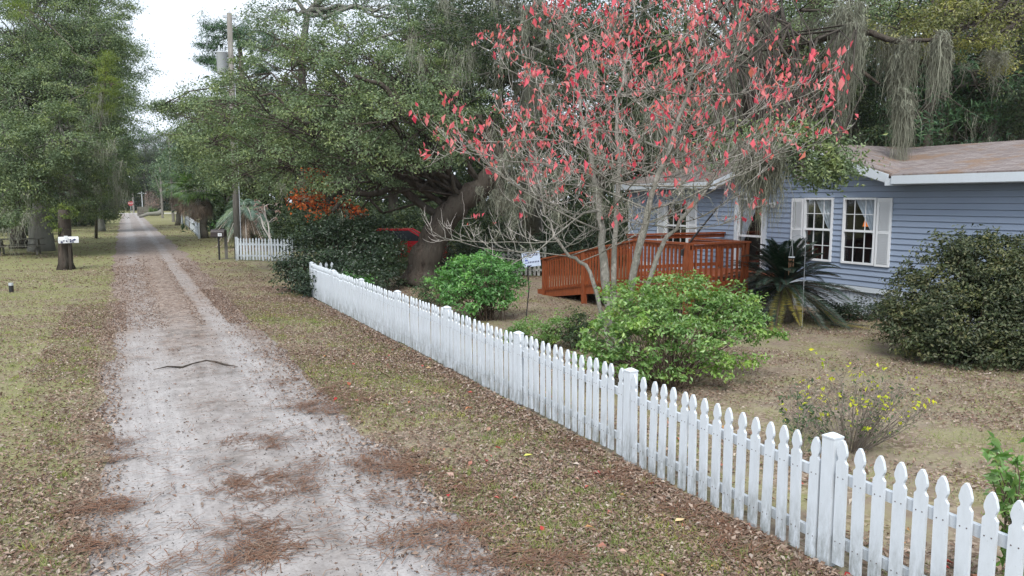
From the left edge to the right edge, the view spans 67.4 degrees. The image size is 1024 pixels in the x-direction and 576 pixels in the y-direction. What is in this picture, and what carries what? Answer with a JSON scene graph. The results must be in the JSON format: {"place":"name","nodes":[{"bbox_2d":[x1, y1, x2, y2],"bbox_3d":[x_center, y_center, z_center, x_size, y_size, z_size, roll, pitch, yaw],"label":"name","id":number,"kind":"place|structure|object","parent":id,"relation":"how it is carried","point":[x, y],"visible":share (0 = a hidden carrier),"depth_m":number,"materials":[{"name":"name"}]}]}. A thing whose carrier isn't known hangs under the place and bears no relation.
{"place":"outdoors","nodes":[
{"label":"outdoors","id":0,"kind":"place"},
{"bbox_2d":[81,213,522,575],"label":"dirt road","id":1,"kind":"structure","parent":0,"point":[140,238],"depth_m":7.84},
{"bbox_2d":[153,360,237,369],"bbox_3d":[-4.914,1.202,12.097,1.236,0.036,0.562,-1,7,-10],"label":"root","id":2,"kind":"object","parent":1,"relation":"on","point":[195,363],"visible":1,"depth_m":12.03,"materials":[{"name":"brown wood"}]},
{"bbox_2d":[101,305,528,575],"bbox_3d":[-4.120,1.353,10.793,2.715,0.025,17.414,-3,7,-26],"label":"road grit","id":3,"kind":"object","parent":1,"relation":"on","point":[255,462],"visible":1,"depth_m":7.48,"materials":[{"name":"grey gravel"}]},
{"bbox_2d":[39,325,593,575],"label":"loose needles","id":4,"kind":"object","parent":1,"relation":"on","point":[197,545],"visible":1,"depth_m":6.53,"materials":[{"name":"brown plant"}]},
{"bbox_2d":[10,355,804,575],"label":"pine needles","id":5,"kind":"object","parent":1,"relation":"on","point":[264,556],"visible":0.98,"depth_m":6.15,"materials":[{"name":"brown plant"}]},
{"bbox_2d":[0,0,973,201],"label":"sky","id":6,"kind":"structure","parent":0,"point":[169,21],"materials":[{"name":"white"}]},
{"bbox_2d":[0,203,1023,575],"bbox_3d":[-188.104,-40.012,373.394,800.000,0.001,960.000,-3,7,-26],"label":"ground","id":7,"kind":"structure","parent":0,"point":[820,347],"depth_m":10.04,"materials":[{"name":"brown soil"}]},
{"bbox_2d":[0,238,45,255],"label":"picnic table","id":8,"kind":"object","parent":7,"relation":"on","point":[37,245],"visible":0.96,"depth_m":36.85,"materials":[{"name":"grey wood"}]},
{"bbox_2d":[0,108,85,248],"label":"live oak","id":9,"kind":"object","parent":7,"relation":"on","point":[19,236],"visible":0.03,"depth_m":41.68,"materials":[{"name":"green plant"}]},
{"bbox_2d":[40,203,84,269],"bbox_3d":[-16.859,-1.920,28.822,1.403,2.676,1.056,0,7,4],"label":"tree","id":10,"kind":"object","parent":7,"relation":"on","point":[63,226],"visible":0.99,"depth_m":28.78,"materials":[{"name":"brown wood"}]},
{"bbox_2d":[0,0,128,237],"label":"young pine","id":11,"kind":"object","parent":7,"relation":"on","point":[105,67],"visible":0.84,"depth_m":35.59,"materials":[{"name":"green plant"}]},
{"bbox_2d":[58,236,78,269],"bbox_3d":[-16.544,-1.300,28.701,0.640,1.312,0.244,-5,8,-38],"label":"mailbox","id":12,"kind":"object","parent":7,"relation":"on","point":[66,239],"visible":1,"depth_m":28.64,"materials":[{"name":"white plastic"}]},
{"bbox_2d":[53,198,113,226],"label":"undergrowth shrub","id":13,"kind":"object","parent":7,"relation":"on","point":[79,223],"visible":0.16,"depth_m":76.71,"materials":[{"name":"green plant"}]},
{"bbox_2d":[0,0,167,264],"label":"live oak","id":14,"kind":"object","parent":7,"relation":"on","point":[50,68],"visible":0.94,"depth_m":36.65,"materials":[{"name":"green plant"}]},
{"bbox_2d":[42,25,167,230],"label":"live oak","id":15,"kind":"object","parent":7,"relation":"on","point":[101,225],"visible":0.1,"depth_m":66.97,"materials":[{"name":"green plant"}]},
{"bbox_2d":[114,134,171,206],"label":"broadleaf tree","id":16,"kind":"object","parent":7,"relation":"on","point":[147,154],"visible":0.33,"depth_m":187.76,"materials":[{"name":"green plant"}]},
{"bbox_2d":[125,182,170,210],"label":"undergrowth shrub","id":17,"kind":"object","parent":7,"relation":"on","point":[138,204],"visible":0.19,"depth_m":193.88,"materials":[{"name":"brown plant"}]},
{"bbox_2d":[144,192,167,208],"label":"bare bush","id":18,"kind":"object","parent":7,"relation":"on","point":[151,203],"visible":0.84,"depth_m":184.47,"materials":[{"name":"grey plant"}]},
{"bbox_2d":[140,149,207,197],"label":"live oak","id":19,"kind":"object","parent":7,"relation":"on","point":[157,185],"visible":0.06,"depth_m":134.03,"materials":[{"name":"green plant"}]},
{"bbox_2d":[158,170,197,224],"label":"cabbage palm","id":20,"kind":"object","parent":7,"relation":"on","point":[173,203],"visible":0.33,"depth_m":79.96,"materials":[{"name":"green plant"}]},
{"bbox_2d":[142,115,228,200],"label":"live oak","id":21,"kind":"object","parent":7,"relation":"on","point":[168,171],"visible":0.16,"depth_m":88.78,"materials":[{"name":"green plant"}]},
{"bbox_2d":[168,175,202,228],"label":"cabbage palm","id":22,"kind":"object","parent":7,"relation":"on","point":[182,207],"visible":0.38,"depth_m":69.16,"materials":[{"name":"green plant"}]},
{"bbox_2d":[184,216,199,238],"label":"picket fence","id":23,"kind":"object","parent":7,"relation":"on","point":[196,228],"visible":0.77,"depth_m":59.91,"materials":[{"name":"white paint"}]},
{"bbox_2d":[174,178,225,237],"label":"cabbage palm","id":24,"kind":"object","parent":7,"relation":"on","point":[201,207],"visible":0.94,"depth_m":52.93,"materials":[{"name":"green plant"}]},
{"bbox_2d":[210,228,226,259],"bbox_3d":[-12.849,-1.924,33.693,0.600,1.380,0.326,0,7,1],"label":"mailbox","id":25,"kind":"object","parent":7,"relation":"on","point":[219,233],"visible":1,"depth_m":33.52,"materials":[{"name":"brown metal"}]},
{"bbox_2d":[216,10,240,258],"bbox_3d":[-12.399,-6.575,33.718,0.888,11.029,0.766,-2,7,-13],"label":"utility pole","id":26,"kind":"object","parent":7,"relation":"on","point":[220,57],"visible":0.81,"depth_m":33.48,"materials":[{"name":"grey wood"}]},
{"bbox_2d":[187,7,286,237],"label":"tall pine","id":27,"kind":"object","parent":7,"relation":"on","point":[207,60],"visible":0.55,"depth_m":51.61,"materials":[{"name":"green plant"}]},
{"bbox_2d":[155,75,323,213],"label":"live oak","id":28,"kind":"object","parent":7,"relation":"on","point":[250,192],"visible":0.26,"depth_m":45.91,"materials":[{"name":"green plant"}]},
{"bbox_2d":[207,194,284,236],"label":"undergrowth shrub","id":29,"kind":"object","parent":7,"relation":"on","point":[214,222],"visible":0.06,"depth_m":54.42,"materials":[{"name":"green plant"}]},
{"bbox_2d":[214,199,278,247],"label":"pindo palm","id":30,"kind":"object","parent":7,"relation":"on","point":[247,212],"visible":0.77,"depth_m":41.40,"materials":[{"name":"green plant"}]},
{"bbox_2d":[235,237,293,261],"bbox_3d":[-10.669,-1.669,33.020,2.828,1.026,0.141,2,7,15],"label":"picket fence","id":31,"kind":"object","parent":7,"relation":"on","point":[257,252],"visible":0.89,"depth_m":33.05,"materials":[{"name":"white paint"}]},
{"bbox_2d":[252,199,281,254],"bbox_3d":[-11.280,-2.804,35.621,1.308,2.696,1.360,1,7,5],"label":"bare sapling","id":32,"kind":"object","parent":7,"relation":"on","point":[268,235],"visible":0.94,"depth_m":35.28,"materials":[{"name":"grey"}]},
{"bbox_2d":[248,197,305,241],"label":"undergrowth shrub","id":33,"kind":"object","parent":7,"relation":"on","point":[278,205],"visible":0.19,"depth_m":48.59,"materials":[{"name":"green plant"}]},
{"bbox_2d":[242,72,320,204],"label":"broadleaf tree","id":34,"kind":"object","parent":7,"relation":"on","point":[275,104],"depth_m":60.11,"materials":[{"name":"green plant"}]},
{"bbox_2d":[253,211,316,250],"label":"undergrowth shrub","id":35,"kind":"object","parent":7,"relation":"on","point":[283,229],"visible":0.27,"depth_m":39.24,"materials":[{"name":"green plant"}]},
{"bbox_2d":[250,199,337,246],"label":"undergrowth shrub","id":36,"kind":"object","parent":7,"relation":"on","point":[289,211],"visible":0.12,"depth_m":42.92,"materials":[{"name":"green plant"}]},
{"bbox_2d":[278,202,354,252],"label":"undergrowth shrub","id":37,"kind":"object","parent":7,"relation":"on","point":[313,218],"visible":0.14,"depth_m":38.74,"materials":[{"name":"green plant"}]},
{"bbox_2d":[284,168,369,264],"bbox_3d":[-5.872,-2.112,24.535,2.716,3.842,1.810,-1,7,-7],"label":"young maple","id":38,"kind":"object","parent":7,"relation":"on","point":[308,205],"visible":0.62,"depth_m":24.24,"materials":[{"name":"plant"}]},
{"bbox_2d":[248,29,405,203],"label":"broadleaf tree","id":39,"kind":"object","parent":7,"relation":"on","point":[329,199],"visible":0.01,"depth_m":54.40,"materials":[{"name":"green plant"}]},
{"bbox_2d":[261,207,416,297],"bbox_3d":[-4.960,-0.977,21.423,4.322,2.614,5.602,0,7,3],"label":"camellia bush","id":40,"kind":"object","parent":7,"relation":"on","point":[299,271],"visible":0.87,"depth_m":21.73,"materials":[{"name":"green plant"}]},
{"bbox_2d":[138,0,542,287],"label":"live oak","id":41,"kind":"object","parent":7,"relation":"on","point":[384,158],"visible":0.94,"depth_m":23.33,"materials":[{"name":"green plant"}]},
{"bbox_2d":[338,269,376,299],"bbox_3d":[-3.816,0.003,18.986,1.125,0.961,0.882,1,7,11],"label":"ivy spray","id":42,"kind":"object","parent":7,"relation":"on","point":[367,278],"visible":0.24,"depth_m":18.93,"materials":[{"name":"green plant"}]},
{"bbox_2d":[234,0,481,217],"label":"tall oak","id":43,"kind":"object","parent":7,"relation":"on","point":[317,9],"visible":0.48,"depth_m":44.76,"materials":[{"name":"green plant"}]},
{"bbox_2d":[307,214,408,267],"bbox_3d":[-5.766,-1.654,28.984,4.602,2.263,3.940,-3,7,-26],"label":"undergrowth shrub","id":44,"kind":"object","parent":7,"relation":"on","point":[359,242],"visible":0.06,"depth_m":28.88,"materials":[{"name":"green plant"}]},
{"bbox_2d":[329,196,394,224],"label":"undergrowth shrub","id":45,"kind":"object","parent":7,"relation":"on","point":[354,204],"visible":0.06,"depth_m":43.19,"materials":[{"name":"green plant"}]},
{"bbox_2d":[347,207,420,240],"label":"undergrowth shrub","id":46,"kind":"object","parent":7,"relation":"on","point":[371,213],"visible":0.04,"depth_m":35.88,"materials":[{"name":"green plant"}]},
{"bbox_2d":[367,239,410,276],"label":"understory shrub","id":47,"kind":"object","parent":7,"relation":"on","point":[402,259],"visible":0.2,"depth_m":26.56,"materials":[{"name":"green plant"}]},
{"bbox_2d":[333,228,447,257],"bbox_3d":[-4.883,-1.701,31.366,4.500,1.457,1.784,0,7,-3],"label":"parked car","id":48,"kind":"object","parent":7,"relation":"on","point":[412,234],"visible":0.13,"depth_m":30.61,"materials":[{"name":"red paint"}]},
{"bbox_2d":[305,14,488,226],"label":"broadleaf tree","id":49,"kind":"object","parent":7,"relation":"on","point":[392,200],"visible":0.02,"depth_m":48.38,"materials":[{"name":"green plant"}]},
{"bbox_2d":[372,199,448,241],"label":"undergrowth shrub","id":50,"kind":"object","parent":7,"relation":"on","point":[417,216],"visible":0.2,"depth_m":36.67,"materials":[{"name":"green plant"}]},
{"bbox_2d":[404,273,468,306],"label":"dull bush","id":51,"kind":"object","parent":7,"relation":"on","point":[422,291],"visible":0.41,"depth_m":19.11,"materials":[{"name":"green plant"}]},
{"bbox_2d":[395,193,485,238],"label":"undergrowth shrub","id":52,"kind":"object","parent":7,"relation":"on","point":[468,214],"visible":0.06,"depth_m":45.57,"materials":[{"name":"green plant"}]},
{"bbox_2d":[387,0,517,196],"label":"pine tree","id":53,"kind":"object","parent":7,"relation":"on","point":[454,170],"visible":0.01,"depth_m":50.77,"materials":[{"name":"green plant"}]},
{"bbox_2d":[417,204,494,257],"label":"undergrowth shrub","id":54,"kind":"object","parent":7,"relation":"on","point":[454,248],"visible":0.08,"depth_m":35.15,"materials":[{"name":"green plant"}]},
{"bbox_2d":[438,237,485,276],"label":"understory shrub","id":55,"kind":"object","parent":7,"relation":"on","point":[453,254],"visible":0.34,"depth_m":26.31,"materials":[{"name":"green plant"}]},
{"bbox_2d":[415,249,531,321],"bbox_3d":[-0.743,-0.083,16.987,2.201,1.590,2.353,-5,8,-39],"label":"azalea bush","id":56,"kind":"object","parent":7,"relation":"on","point":[488,290],"visible":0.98,"depth_m":16.69,"materials":[{"name":"green plant"}]},
{"bbox_2d":[448,209,519,256],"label":"undergrowth shrub","id":57,"kind":"object","parent":7,"relation":"on","point":[478,222],"visible":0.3,"depth_m":32.69,"materials":[{"name":"green plant"}]},
{"bbox_2d":[389,0,600,236],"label":"broadleaf tree","id":58,"kind":"object","parent":7,"relation":"on","point":[476,166],"visible":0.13,"depth_m":41.19,"materials":[{"name":"plant"}]},
{"bbox_2d":[459,224,541,275],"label":"understory shrub","id":59,"kind":"object","parent":7,"relation":"on","point":[514,256],"visible":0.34,"depth_m":26.23,"materials":[{"name":"green plant"}]},
{"bbox_2d":[470,189,545,234],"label":"undergrowth shrub","id":60,"kind":"object","parent":7,"relation":"on","point":[489,212],"visible":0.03,"depth_m":44.84,"materials":[{"name":"green plant"}]},
{"bbox_2d":[457,204,564,258],"bbox_3d":[0.549,-2.412,33.936,4.728,2.716,5.523,4,8,34],"label":"undergrowth shrub","id":61,"kind":"object","parent":7,"relation":"on","point":[490,226],"visible":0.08,"depth_m":33.06,"materials":[{"name":"green plant"}]},
{"bbox_2d":[0,225,1023,575],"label":"fallen leaves","id":62,"kind":"object","parent":7,"relation":"on","point":[650,493],"visible":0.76,"depth_m":8.35,"materials":[{"name":"brown plant"}]},
{"bbox_2d":[493,246,545,275],"bbox_3d":[0.242,-0.933,26.575,1.926,1.026,0.141,2,7,15],"label":"picket fence","id":63,"kind":"object","parent":7,"relation":"on","point":[534,270],"visible":0.32,"depth_m":26.51,"materials":[{"name":"paint"}]},
{"bbox_2d":[521,251,540,315],"bbox_3d":[0.427,-0.087,17.130,0.392,1.490,0.216,-3,7,-26],"label":"yard sign","id":64,"kind":"object","parent":7,"relation":"on","point":[534,260],"visible":0.73,"depth_m":17.06,"materials":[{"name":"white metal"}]},
{"bbox_2d":[498,307,580,349],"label":"bush","id":65,"kind":"object","parent":7,"relation":"on","point":[548,337],"visible":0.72,"depth_m":13.43,"materials":[{"name":"green plant"}]},
{"bbox_2d":[66,25,1014,234],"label":"distant wood","id":66,"kind":"object","parent":7,"relation":"on","point":[403,198],"visible":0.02,"depth_m":58.83,"materials":[{"name":"green plant"}]},
{"bbox_2d":[510,228,577,274],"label":"understory shrub","id":67,"kind":"object","parent":7,"relation":"on","point":[539,238],"visible":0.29,"depth_m":26.67,"materials":[{"name":"green plant"}]},
{"bbox_2d":[382,0,733,250],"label":"live oak","id":68,"kind":"object","parent":7,"relation":"on","point":[538,44],"visible":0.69,"depth_m":24.61,"materials":[{"name":"green plant"}]},
{"bbox_2d":[497,199,619,251],"bbox_3d":[2.081,-2.377,32.788,5.983,2.942,5.122,3,7,26],"label":"undergrowth shrub","id":69,"kind":"object","parent":7,"relation":"on","point":[570,226],"visible":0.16,"depth_m":32.00,"materials":[{"name":"green plant"}]},
{"bbox_2d":[523,223,611,274],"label":"understory shrub","id":70,"kind":"object","parent":7,"relation":"on","point":[580,246],"visible":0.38,"depth_m":26.85,"materials":[{"name":"green plant"}]},
{"bbox_2d":[546,305,605,349],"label":"bush","id":71,"kind":"object","parent":7,"relation":"on","point":[571,337],"visible":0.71,"depth_m":13.41,"materials":[{"name":"green plant"}]},
{"bbox_2d":[544,188,623,242],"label":"undergrowth shrub","id":72,"kind":"object","parent":7,"relation":"on","point":[568,205],"visible":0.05,"depth_m":44.83,"materials":[{"name":"green plant"}]},
{"bbox_2d":[545,203,627,267],"bbox_3d":[3.405,-2.048,30.749,4.728,2.716,5.523,2,7,19],"label":"undergrowth shrub","id":73,"kind":"object","parent":7,"relation":"on","point":[606,222],"visible":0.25,"depth_m":30.09,"materials":[{"name":"green plant"}]},
{"bbox_2d":[494,0,691,226],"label":"broadleaf tree","id":74,"kind":"object","parent":7,"relation":"on","point":[603,149],"visible":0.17,"depth_m":39.80,"materials":[{"name":"plant"}]},
{"bbox_2d":[573,194,628,248],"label":"undergrowth shrub","id":75,"kind":"object","parent":7,"relation":"on","point":[608,209],"visible":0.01,"depth_m":33.55,"materials":[{"name":"green plant"}]},
{"bbox_2d":[409,0,857,363],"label":"dogwood tree","id":76,"kind":"object","parent":7,"relation":"on","point":[615,224],"visible":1,"depth_m":12.21,"materials":[{"name":"red plant"}]},
{"bbox_2d":[558,0,722,177],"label":"pine tree","id":77,"kind":"object","parent":7,"relation":"on","point":[641,70],"visible":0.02,"depth_m":41.36,"materials":[{"name":"green plant"}]},
{"bbox_2d":[537,232,774,314],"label":"wooden ramp","id":78,"kind":"structure","parent":7,"relation":"on","point":[583,288],"depth_m":17.46,"materials":[{"name":"brown wood"}]},
{"bbox_2d":[680,208,717,255],"bbox_3d":[3.795,-1.141,15.576,0.730,0.994,0.091,3,7,24],"label":"flagpole","id":79,"kind":"object","parent":78,"relation":"attached to","point":[690,241],"visible":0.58,"depth_m":15.57,"materials":[{"name":"black metal"}]},
{"bbox_2d":[312,337,1001,575],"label":"bright fallen leaves","id":80,"kind":"object","parent":7,"relation":"on","point":[587,525],"visible":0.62,"depth_m":6.72,"materials":[{"name":"brown plant"}]},
{"bbox_2d":[309,262,1023,575],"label":"picket fence","id":81,"kind":"object","parent":7,"relation":"on","point":[831,480],"visible":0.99,"depth_m":6.43,"materials":[{"name":"white paint"}]},
{"bbox_2d":[570,269,798,391],"bbox_3d":[2.428,0.573,11.184,3.365,1.603,2.494,0,7,0],"label":"azalea bush","id":82,"kind":"object","parent":7,"relation":"on","point":[669,372],"visible":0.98,"depth_m":10.75,"materials":[{"name":"green plant"}]},
{"bbox_2d":[590,0,824,175],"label":"broadleaf tree","id":83,"kind":"object","parent":7,"relation":"on","point":[655,76],"visible":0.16,"depth_m":35.47,"materials":[{"name":"green plant"}]},
{"bbox_2d":[698,237,876,330],"bbox_3d":[5.804,-0.140,16.423,3.540,1.952,3.469,-3,7,-26],"label":"sago palm","id":84,"kind":"object","parent":7,"relation":"on","point":[776,261],"visible":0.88,"depth_m":16.09,"materials":[{"name":"green plant"}]},
{"bbox_2d":[777,377,829,457],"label":"weedy sprig","id":85,"kind":"object","parent":7,"relation":"on","point":[806,407],"visible":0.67,"depth_m":7.47,"materials":[{"name":"green"}]},
{"bbox_2d":[682,0,932,167],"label":"broadleaf tree","id":86,"kind":"object","parent":7,"relation":"on","point":[870,101],"visible":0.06,"depth_m":35.26,"materials":[{"name":"green plant"}]},
{"bbox_2d":[731,0,888,141],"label":"pine tree","id":87,"kind":"object","parent":7,"relation":"on","point":[858,85],"depth_m":40.77,"materials":[{"name":"green plant"}]},
{"bbox_2d":[615,140,1023,331],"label":"mobile home","id":88,"kind":"object","parent":7,"relation":"on","point":[870,233],"visible":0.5,"depth_m":17.24,"materials":[{"name":"blue"}]},
{"bbox_2d":[665,202,687,244],"bbox_3d":[5.204,-1.891,23.194,0.640,1.595,1.310,-3,7,-26],"label":"window","id":89,"kind":"structure","parent":88,"relation":"in","point":[671,221],"depth_m":23.71,"materials":[{"name":"white plastic"}]},
{"bbox_2d":[737,198,762,270],"bbox_3d":[6.548,-1.392,20.484,0.699,2.220,1.190,-3,7,-26],"label":"door","id":90,"kind":"structure","parent":88,"relation":"in","point":[752,236],"depth_m":20.90,"materials":[{"name":"white plastic"}]},
{"bbox_2d":[802,198,834,261],"bbox_3d":[7.573,-1.416,18.488,0.640,1.720,1.130,-3,7,-26],"label":"window","id":91,"kind":"structure","parent":88,"relation":"in","point":[818,212],"depth_m":18.83,"materials":[{"name":"white plastic"}]},
{"bbox_2d":[840,198,876,265],"bbox_3d":[8.089,-1.300,17.466,0.640,1.720,1.150,-3,7,-26],"label":"window","id":92,"kind":"structure","parent":88,"relation":"in","point":[859,214],"depth_m":17.78,"materials":[{"name":"glass"}]},
{"bbox_2d":[628,0,1023,247],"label":"live oak","id":93,"kind":"object","parent":7,"relation":"on","point":[845,26],"visible":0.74,"depth_m":18.12,"materials":[{"name":"green plant"}]},
{"bbox_2d":[811,298,863,322],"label":"shrub","id":94,"kind":"object","parent":7,"relation":"on","point":[845,310],"visible":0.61,"depth_m":16.59,"materials":[{"name":"green plant"}]},
{"bbox_2d":[773,348,936,453],"bbox_3d":[3.567,1.205,8.054,1.458,0.988,1.599,5,8,38],"label":"sparse shrub","id":95,"kind":"object","parent":7,"relation":"on","point":[862,438],"visible":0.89,"depth_m":7.96,"materials":[{"name":"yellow plant"}]},
{"bbox_2d":[834,294,885,321],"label":"shrub","id":96,"kind":"object","parent":7,"relation":"on","point":[868,309],"visible":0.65,"depth_m":16.66,"materials":[{"name":"green plant"}]},
{"bbox_2d":[778,0,983,146],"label":"broadleaf tree","id":97,"kind":"object","parent":7,"relation":"on","point":[856,126],"visible":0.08,"depth_m":37.99,"materials":[{"name":"green plant"}]},
{"bbox_2d":[838,0,1013,147],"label":"broadleaf tree","id":98,"kind":"object","parent":7,"relation":"on","point":[887,101],"visible":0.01,"depth_m":46.16,"materials":[{"name":"green plant"}]},
{"bbox_2d":[852,0,1023,147],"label":"broadleaf tree","id":99,"kind":"object","parent":7,"relation":"on","point":[929,122],"visible":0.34,"depth_m":34.84,"materials":[{"name":"green plant"}]},
{"bbox_2d":[865,219,1023,372],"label":"hedge bush","id":100,"kind":"object","parent":7,"relation":"on","point":[998,295],"visible":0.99,"depth_m":12.34,"materials":[{"name":"green plant"}]},
{"bbox_2d":[865,0,1023,81],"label":"live oak","id":101,"kind":"object","parent":7,"relation":"on","point":[981,22],"visible":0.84,"depth_m":19.33,"materials":[{"name":"green plant"}]},
{"bbox_2d":[867,0,1023,147],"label":"broadleaf tree","id":102,"kind":"object","parent":7,"relation":"on","point":[1000,132],"visible":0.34,"depth_m":35.18,"materials":[{"name":"green plant"}]},
{"bbox_2d":[935,16,1023,141],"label":"tree","id":103,"kind":"object","parent":7,"relation":"on","point":[1015,119],"visible":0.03,"depth_m":41.12,"materials":[{"name":"green plant"}]},
{"bbox_2d":[944,0,1023,140],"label":"broadleaf tree","id":104,"kind":"object","parent":7,"relation":"on","point":[985,91],"visible":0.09,"depth_m":35.79,"materials":[{"name":"green plant"}]},
{"bbox_2d":[980,430,1023,575],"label":"leafy plant","id":105,"kind":"object","parent":7,"relation":"on","point":[1008,496],"visible":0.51,"depth_m":4.71,"materials":[{"name":"green plant"}]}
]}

